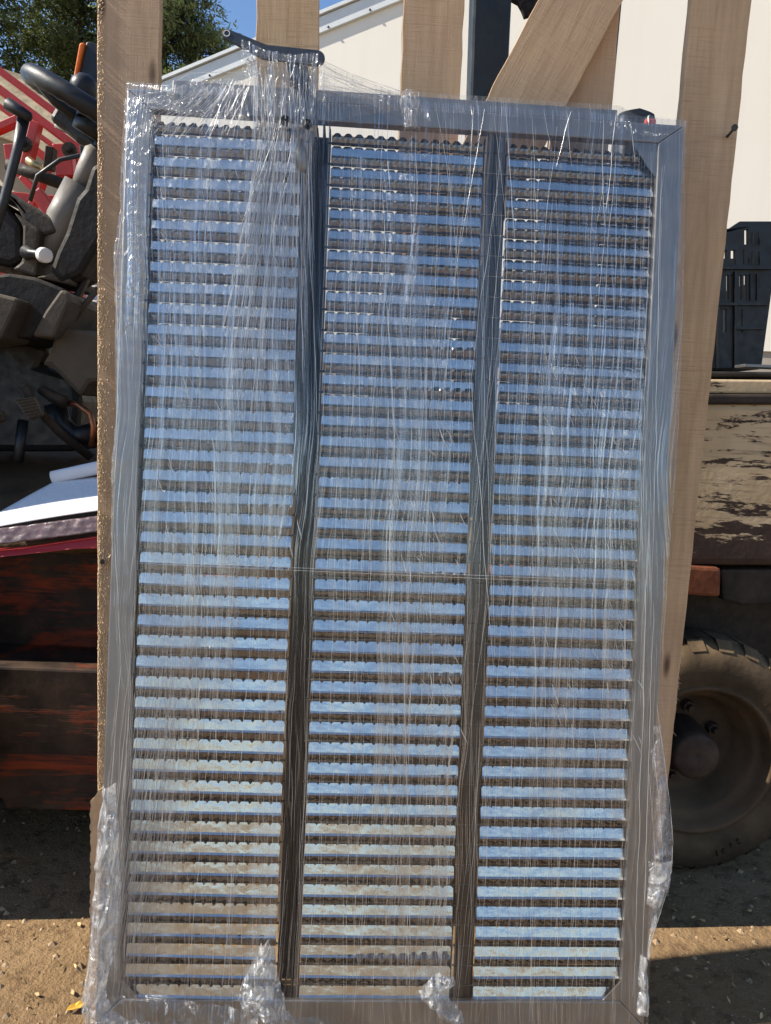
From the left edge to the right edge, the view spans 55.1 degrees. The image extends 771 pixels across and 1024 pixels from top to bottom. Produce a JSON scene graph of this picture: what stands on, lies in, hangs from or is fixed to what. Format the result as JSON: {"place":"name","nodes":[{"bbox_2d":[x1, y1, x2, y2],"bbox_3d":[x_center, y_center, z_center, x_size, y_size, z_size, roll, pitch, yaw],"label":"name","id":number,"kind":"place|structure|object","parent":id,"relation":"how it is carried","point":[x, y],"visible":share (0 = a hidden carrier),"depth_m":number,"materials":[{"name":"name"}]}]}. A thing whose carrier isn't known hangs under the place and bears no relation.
{"place":"outdoors","nodes":[
{"label":"outdoors","id":0,"kind":"place"},
{"bbox_2d":[0,0,342,70],"label":"sky","id":1,"kind":"structure","parent":0,"point":[243,11],"materials":[{"name":"blue"}]},
{"bbox_2d":[0,787,770,1023],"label":"ground","id":2,"kind":"structure","parent":0,"point":[25,956],"depth_m":1.61,"materials":[{"name":"brown soil"}]},
{"bbox_2d":[0,0,43,73],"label":"conifer tree","id":3,"kind":"object","parent":2,"relation":"on","point":[7,25],"visible":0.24,"depth_m":22.24,"materials":[{"name":"green plant"}]},
{"bbox_2d":[0,0,96,81],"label":"conifer tree","id":4,"kind":"object","parent":2,"relation":"on","point":[55,45],"visible":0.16,"depth_m":23.72,"materials":[{"name":"green plant"}]},
{"bbox_2d":[0,67,97,301],"bbox_3d":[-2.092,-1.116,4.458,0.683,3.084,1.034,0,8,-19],"label":"red implement","id":5,"kind":"object","parent":2,"relation":"on","point":[60,160],"visible":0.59,"depth_m":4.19,"materials":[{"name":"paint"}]},
{"bbox_2d":[66,1001,83,1010],"bbox_3d":[-0.571,0.909,1.362,0.028,0.005,0.018,2,7,-3],"label":"fallen leaf","id":6,"kind":"object","parent":2,"relation":"on","point":[79,1004],"visible":0.93,"depth_m":1.36,"materials":[{"name":"yellow plant"}]},
{"bbox_2d":[86,283,97,302],"bbox_3d":[-2.424,-1.156,6.769,1.835,2.530,1.270,2,7,-3],"label":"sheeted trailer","id":7,"kind":"object","parent":2,"relation":"on","point":[96,298],"depth_m":6.12,"materials":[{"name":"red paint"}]},
{"bbox_2d":[89,786,103,940],"bbox_3d":[-0.522,0.669,1.397,0.076,0.337,0.031,2,7,-3],"label":"film","id":8,"kind":"object","parent":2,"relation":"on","point":[96,820],"visible":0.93,"depth_m":1.39,"materials":[{"name":"clear plastic"}]},
{"bbox_2d":[68,0,240,77],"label":"conifer tree","id":9,"kind":"object","parent":2,"relation":"on","point":[189,38],"visible":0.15,"depth_m":22.47,"materials":[{"name":"green plant"}]},
{"bbox_2d":[0,0,770,869],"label":"forklift truck","id":10,"kind":"object","parent":2,"relation":"on","point":[718,800],"visible":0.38,"depth_m":1.85,"materials":[{"name":"metal"}]},
{"bbox_2d":[0,511,164,556],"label":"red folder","id":11,"kind":"object","parent":10,"relation":"in","point":[45,530],"visible":0.66,"depth_m":1.67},
{"bbox_2d":[0,461,165,526],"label":"paper sheaf","id":12,"kind":"object","parent":10,"relation":"on","point":[70,490],"visible":0.49,"depth_m":1.76,"materials":[{"name":"white paper"}]},
{"bbox_2d":[511,0,537,19],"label":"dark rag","id":13,"kind":"object","parent":10,"relation":"hanging from","point":[526,7],"visible":0.36,"depth_m":1.90,"materials":[{"name":"fabric"}]},
{"bbox_2d":[712,221,770,371],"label":"plastic crate","id":14,"kind":"object","parent":10,"relation":"on","point":[742,317],"visible":0.8,"depth_m":1.94,"materials":[{"name":"black plastic"}]},
{"bbox_2d":[4,898,769,1023],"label":"leaf litter","id":15,"kind":"object","parent":2,"relation":"on","point":[75,965],"visible":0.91,"depth_m":1.47,"materials":[{"name":"brown plant"}]},
{"bbox_2d":[95,29,683,1023],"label":"grain sieve","id":16,"kind":"object","parent":2,"relation":"on","point":[161,983],"visible":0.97,"depth_m":1.34,"materials":[{"name":"metal"}]},
{"bbox_2d":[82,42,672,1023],"bbox_3d":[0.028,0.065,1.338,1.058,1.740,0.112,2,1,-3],"label":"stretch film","id":17,"kind":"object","parent":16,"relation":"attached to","point":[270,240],"visible":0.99,"depth_m":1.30,"materials":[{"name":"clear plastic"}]},
{"bbox_2d":[97,0,751,926],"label":"wooden pallet","id":18,"kind":"object","parent":2,"relation":"on","point":[563,52],"visible":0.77,"depth_m":1.43,"materials":[{"name":"brown wood"}]},
{"bbox_2d":[159,0,770,405],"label":"farm shed","id":19,"kind":"structure","parent":2,"relation":"on","point":[361,38],"depth_m":9.64,"materials":[{"name":"concrete"}]},
{"bbox_2d":[735,364,770,368],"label":"steel strip","id":20,"kind":"object","parent":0,"point":[750,366],"visible":1,"depth_m":1.81,"materials":[{"name":"silver metal"}]}
]}

